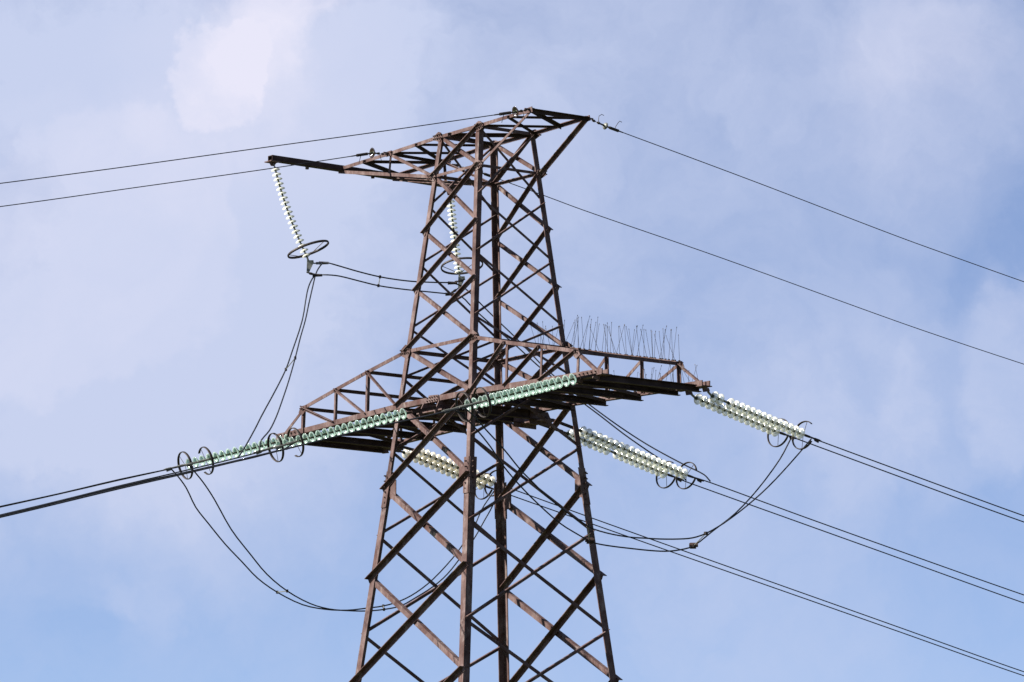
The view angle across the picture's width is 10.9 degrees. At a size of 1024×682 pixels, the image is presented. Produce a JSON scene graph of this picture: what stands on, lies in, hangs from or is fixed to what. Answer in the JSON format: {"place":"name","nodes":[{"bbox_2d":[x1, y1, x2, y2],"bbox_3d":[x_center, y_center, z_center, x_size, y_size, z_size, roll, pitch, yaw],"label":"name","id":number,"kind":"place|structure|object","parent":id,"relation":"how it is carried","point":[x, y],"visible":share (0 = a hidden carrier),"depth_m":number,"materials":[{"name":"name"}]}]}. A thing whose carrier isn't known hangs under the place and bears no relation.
{"place":"outdoors","nodes":[
{"label":"outdoors","id":0,"kind":"place"},
{"bbox_2d":[0,0,1023,681],"label":"sky","id":1,"kind":"structure","parent":0,"point":[141,327],"materials":[{"name":"blue"}]},
{"label":"ground","id":2,"kind":"structure","parent":0,"visible":0},
{"bbox_2d":[264,106,711,681],"bbox_3d":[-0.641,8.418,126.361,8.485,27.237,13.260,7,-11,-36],"label":"lattice tower","id":3,"kind":"structure","parent":2,"relation":"on","point":[562,398],"depth_m":127.34,"materials":[{"name":"red metal"}]},
{"bbox_2d":[163,440,274,479],"bbox_3d":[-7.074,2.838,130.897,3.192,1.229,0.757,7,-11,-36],"label":"tension insulator string","id":4,"kind":"object","parent":3,"relation":"attached to","point":[189,460],"visible":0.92,"depth_m":130.44,"materials":[{"name":"glass"}]},
{"bbox_2d":[0,470,165,507],"bbox_3d":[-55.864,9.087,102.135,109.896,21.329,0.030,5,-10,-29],"label":"conductor cable","id":5,"kind":"object","parent":4,"relation":"attached to","point":[80,489],"visible":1,"depth_m":128.89,"materials":[{"name":"metal"}]},
{"bbox_2d":[171,469,493,610],"bbox_3d":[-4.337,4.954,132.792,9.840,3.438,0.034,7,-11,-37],"label":"jumper cable","id":6,"kind":"object","parent":4,"relation":"hanging from","point":[296,601],"visible":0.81,"depth_m":131.69,"materials":[{"name":"metal"}]},
{"bbox_2d":[185,434,290,474],"bbox_3d":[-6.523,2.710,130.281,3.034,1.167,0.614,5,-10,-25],"label":"tension insulator string","id":7,"kind":"object","parent":3,"relation":"attached to","point":[231,453],"visible":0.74,"depth_m":130.20,"materials":[{"name":"glass"}]},
{"bbox_2d":[0,465,184,506],"bbox_3d":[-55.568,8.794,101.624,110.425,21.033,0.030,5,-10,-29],"label":"conductor cable","id":8,"kind":"object","parent":7,"relation":"attached to","point":[92,485],"visible":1,"depth_m":128.28,"materials":[{"name":"metal"}]},
{"bbox_2d":[189,465,492,611],"bbox_3d":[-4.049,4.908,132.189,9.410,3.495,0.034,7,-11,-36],"label":"jumper cable","id":9,"kind":"object","parent":7,"relation":"hanging from","point":[304,600],"visible":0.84,"depth_m":131.20,"materials":[{"name":"metal"}]},
{"bbox_2d":[271,163,328,276],"bbox_3d":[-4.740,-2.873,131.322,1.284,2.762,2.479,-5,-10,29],"label":"suspension insulator string","id":10,"kind":"object","parent":3,"relation":"hanging from","point":[310,263],"visible":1,"depth_m":130.57,"materials":[{"name":"metal"}]},
{"bbox_2d":[238,274,686,480],"bbox_3d":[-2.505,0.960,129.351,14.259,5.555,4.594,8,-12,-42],"label":"jumper cable","id":11,"kind":"object","parent":10,"relation":"hanging from","point":[409,290],"visible":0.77,"depth_m":131.27,"materials":[{"name":"metal"}]},
{"bbox_2d":[258,262,710,480],"bbox_3d":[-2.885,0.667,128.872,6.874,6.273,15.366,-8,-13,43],"label":"jumper cable","id":12,"kind":"object","parent":10,"relation":"hanging from","point":[485,309],"visible":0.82,"depth_m":131.72,"materials":[{"name":"metal"}]},
{"bbox_2d":[253,411,419,461],"bbox_3d":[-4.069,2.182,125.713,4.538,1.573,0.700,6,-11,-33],"label":"tension insulator string","id":13,"kind":"object","parent":3,"relation":"attached to","point":[279,441],"visible":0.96,"depth_m":124.78,"materials":[{"name":"glass"}]},
{"bbox_2d":[0,450,266,514],"bbox_3d":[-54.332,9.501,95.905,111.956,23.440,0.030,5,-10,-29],"label":"conductor cable","id":14,"kind":"object","parent":13,"relation":"attached to","point":[143,480],"visible":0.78,"depth_m":123.07,"materials":[{"name":"metal"}]},
{"bbox_2d":[273,405,442,456],"bbox_3d":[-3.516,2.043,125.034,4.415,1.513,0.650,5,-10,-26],"label":"tension insulator string","id":15,"kind":"object","parent":3,"relation":"attached to","point":[348,428],"visible":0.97,"depth_m":124.98,"materials":[{"name":"glass"}]},
{"bbox_2d":[34,443,294,508],"bbox_3d":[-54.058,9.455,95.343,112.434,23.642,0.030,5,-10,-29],"label":"conductor cable","id":16,"kind":"object","parent":15,"relation":"attached to","point":[142,482],"visible":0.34,"depth_m":121.91,"materials":[{"name":"metal"}]},
{"bbox_2d":[352,148,387,161],"bbox_3d":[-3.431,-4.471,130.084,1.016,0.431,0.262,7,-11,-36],"label":"earth wire insulator","id":17,"kind":"object","parent":3,"relation":"attached to","point":[372,153],"visible":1,"depth_m":130.09,"materials":[{"name":"metal"}]},
{"bbox_2d":[0,156,351,206],"bbox_3d":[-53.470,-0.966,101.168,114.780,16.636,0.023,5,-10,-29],"label":"earth wire","id":18,"kind":"object","parent":17,"relation":"attached to","point":[177,181],"visible":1,"depth_m":127.43,"materials":[{"name":"metal"}]},
{"bbox_2d":[387,449,493,499],"bbox_3d":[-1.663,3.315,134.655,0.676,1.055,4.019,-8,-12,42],"label":"tension insulator string","id":19,"kind":"object","parent":3,"relation":"attached to","point":[404,452],"visible":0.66,"depth_m":134.70,"materials":[{"name":"metal"}]},
{"bbox_2d":[511,495,1023,675],"bbox_3d":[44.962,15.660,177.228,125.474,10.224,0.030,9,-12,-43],"label":"conductor cable","id":20,"kind":"object","parent":19,"relation":"attached to","point":[776,588],"visible":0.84,"depth_m":142.58,"materials":[{"name":"metal"}]},
{"bbox_2d":[401,446,504,496],"bbox_3d":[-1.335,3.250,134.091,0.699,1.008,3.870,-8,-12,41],"label":"tension insulator string","id":21,"kind":"object","parent":3,"relation":"attached to","point":[457,467],"visible":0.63,"depth_m":134.00,"materials":[{"name":"metal"}]},
{"bbox_2d":[516,490,1023,671],"bbox_3d":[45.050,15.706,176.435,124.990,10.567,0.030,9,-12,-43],"label":"conductor cable","id":22,"kind":"object","parent":21,"relation":"attached to","point":[778,584],"visible":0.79,"depth_m":141.75,"materials":[{"name":"metal"}]},
{"bbox_2d":[441,200,482,295],"bbox_3d":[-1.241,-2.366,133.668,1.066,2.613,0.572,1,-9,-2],"label":"suspension insulator string","id":23,"kind":"object","parent":3,"relation":"hanging from","point":[461,279],"visible":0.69,"depth_m":133.61,"materials":[{"name":"metal"}]},
{"bbox_2d":[448,162,489,176],"bbox_3d":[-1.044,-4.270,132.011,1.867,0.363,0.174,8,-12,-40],"label":"earth wire insulator","id":24,"kind":"object","parent":3,"relation":"attached to","point":[486,174],"visible":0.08,"depth_m":132.30,"materials":[{"name":"metal"}]},
{"bbox_2d":[500,179,1022,363],"bbox_3d":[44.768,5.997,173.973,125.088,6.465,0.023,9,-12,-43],"label":"earth wire","id":25,"kind":"object","parent":24,"relation":"attached to","point":[770,275],"visible":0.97,"depth_m":138.90,"materials":[{"name":"metal"}]},
{"bbox_2d":[442,378,582,421],"bbox_3d":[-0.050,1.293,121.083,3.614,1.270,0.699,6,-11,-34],"label":"tension insulator string","id":26,"kind":"object","parent":3,"relation":"attached to","point":[469,401],"visible":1,"depth_m":120.61,"materials":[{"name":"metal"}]},
{"bbox_2d":[0,411,441,516],"bbox_3d":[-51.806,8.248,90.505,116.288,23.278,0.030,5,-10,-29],"label":"conductor cable","id":27,"kind":"object","parent":26,"relation":"attached to","point":[157,478],"visible":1,"depth_m":116.19,"materials":[{"name":"metal"}]},
{"bbox_2d":[494,106,530,122],"bbox_3d":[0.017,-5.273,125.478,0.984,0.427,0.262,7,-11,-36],"label":"earth wire insulator","id":28,"kind":"object","parent":3,"relation":"attached to","point":[515,111],"visible":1,"depth_m":125.50,"materials":[{"name":"metal"}]},
{"bbox_2d":[0,115,493,183],"bbox_3d":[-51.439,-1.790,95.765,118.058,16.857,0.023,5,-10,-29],"label":"earth wire","id":29,"kind":"object","parent":28,"relation":"attached to","point":[245,150],"visible":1,"depth_m":121.88,"materials":[{"name":"metal"}]},
{"bbox_2d":[459,373,596,417],"bbox_3d":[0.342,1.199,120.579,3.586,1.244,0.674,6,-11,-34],"label":"tension insulator string","id":30,"kind":"object","parent":3,"relation":"attached to","point":[548,385],"visible":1,"depth_m":120.37,"materials":[{"name":"metal"}]},
{"bbox_2d":[0,405,472,517],"bbox_3d":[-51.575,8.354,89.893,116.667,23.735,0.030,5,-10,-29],"label":"conductor cable","id":31,"kind":"object","parent":30,"relation":"attached to","point":[232,462],"visible":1,"depth_m":116.58,"materials":[{"name":"metal"}]},
{"bbox_2d":[465,408,811,539],"bbox_3d":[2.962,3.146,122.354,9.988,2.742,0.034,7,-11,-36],"label":"jumper cable","id":32,"kind":"object","parent":30,"relation":"hanging from","point":[488,432],"visible":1,"depth_m":121.95,"materials":[{"name":"metal"}]},
{"bbox_2d":[590,114,622,132],"bbox_3d":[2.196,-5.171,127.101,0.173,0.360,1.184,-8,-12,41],"label":"earth wire insulator","id":33,"kind":"object","parent":3,"relation":"attached to","point":[605,125],"visible":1,"depth_m":127.08,"materials":[{"name":"metal"}]},
{"bbox_2d":[623,132,1023,281],"bbox_3d":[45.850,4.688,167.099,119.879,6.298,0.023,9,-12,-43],"label":"earth wire","id":34,"kind":"object","parent":33,"relation":"attached to","point":[821,207],"visible":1,"depth_m":131.91,"materials":[{"name":"metal"}]},
{"bbox_2d":[540,425,683,488],"bbox_3d":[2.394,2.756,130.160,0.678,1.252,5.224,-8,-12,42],"label":"tension insulator string","id":35,"kind":"object","parent":3,"relation":"attached to","point":[630,459],"visible":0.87,"depth_m":130.73,"materials":[{"name":"metal"}]},
{"bbox_2d":[684,480,1023,602],"bbox_3d":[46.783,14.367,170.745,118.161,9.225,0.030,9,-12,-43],"label":"conductor cable","id":36,"kind":"object","parent":35,"relation":"attached to","point":[854,542],"visible":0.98,"depth_m":135.89,"materials":[{"name":"metal"}]},
{"bbox_2d":[545,416,703,488],"bbox_3d":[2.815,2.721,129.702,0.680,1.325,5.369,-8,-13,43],"label":"tension insulator string","id":37,"kind":"object","parent":3,"relation":"attached to","point":[677,471],"visible":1,"depth_m":130.10,"materials":[{"name":"metal"}]},
{"bbox_2d":[696,477,1023,594],"bbox_3d":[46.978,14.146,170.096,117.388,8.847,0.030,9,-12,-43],"label":"conductor cable","id":38,"kind":"object","parent":37,"relation":"attached to","point":[863,538],"visible":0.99,"depth_m":135.23,"materials":[{"name":"metal"}]},
{"bbox_2d":[689,391,796,446],"bbox_3d":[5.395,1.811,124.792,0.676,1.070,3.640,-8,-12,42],"label":"tension insulator string","id":39,"kind":"object","parent":3,"relation":"attached to","point":[735,414],"visible":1,"depth_m":124.89,"materials":[{"name":"glass"}]},
{"bbox_2d":[454,410,791,551],"bbox_3d":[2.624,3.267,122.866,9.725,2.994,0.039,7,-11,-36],"label":"jumper cable","id":40,"kind":"object","parent":39,"relation":"hanging from","point":[530,496],"visible":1,"depth_m":122.30,"materials":[{"name":"metal"}]},
{"bbox_2d":[585,524,593,543],"bbox_3d":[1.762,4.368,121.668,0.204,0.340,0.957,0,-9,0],"label":"cable spacer","id":41,"kind":"object","parent":40,"relation":"attached to","point":[590,541],"visible":1,"depth_m":121.98,"materials":[{"name":"metal"}]},
{"bbox_2d":[689,532,707,548],"bbox_3d":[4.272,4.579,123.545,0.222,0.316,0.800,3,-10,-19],"label":"cable spacer","id":42,"kind":"object","parent":40,"relation":"attached to","point":[694,545],"visible":1,"depth_m":123.75,"materials":[{"name":"metal"}]},
{"bbox_2d":[797,438,1023,521],"bbox_3d":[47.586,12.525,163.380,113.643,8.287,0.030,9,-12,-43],"label":"conductor cable","id":43,"kind":"object","parent":39,"relation":"attached to","point":[912,481],"visible":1,"depth_m":128.62,"materials":[{"name":"metal"}]},
{"bbox_2d":[704,387,820,449],"bbox_3d":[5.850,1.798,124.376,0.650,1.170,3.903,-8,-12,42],"label":"tension insulator string","id":44,"kind":"object","parent":3,"relation":"attached to","point":[760,416],"visible":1,"depth_m":124.52,"materials":[{"name":"metal"}]},
{"bbox_2d":[820,441,1023,515],"bbox_3d":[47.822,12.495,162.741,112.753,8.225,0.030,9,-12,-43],"label":"conductor cable","id":45,"kind":"object","parent":44,"relation":"attached to","point":[921,478],"visible":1,"depth_m":127.92,"materials":[{"name":"metal"}]}
]}

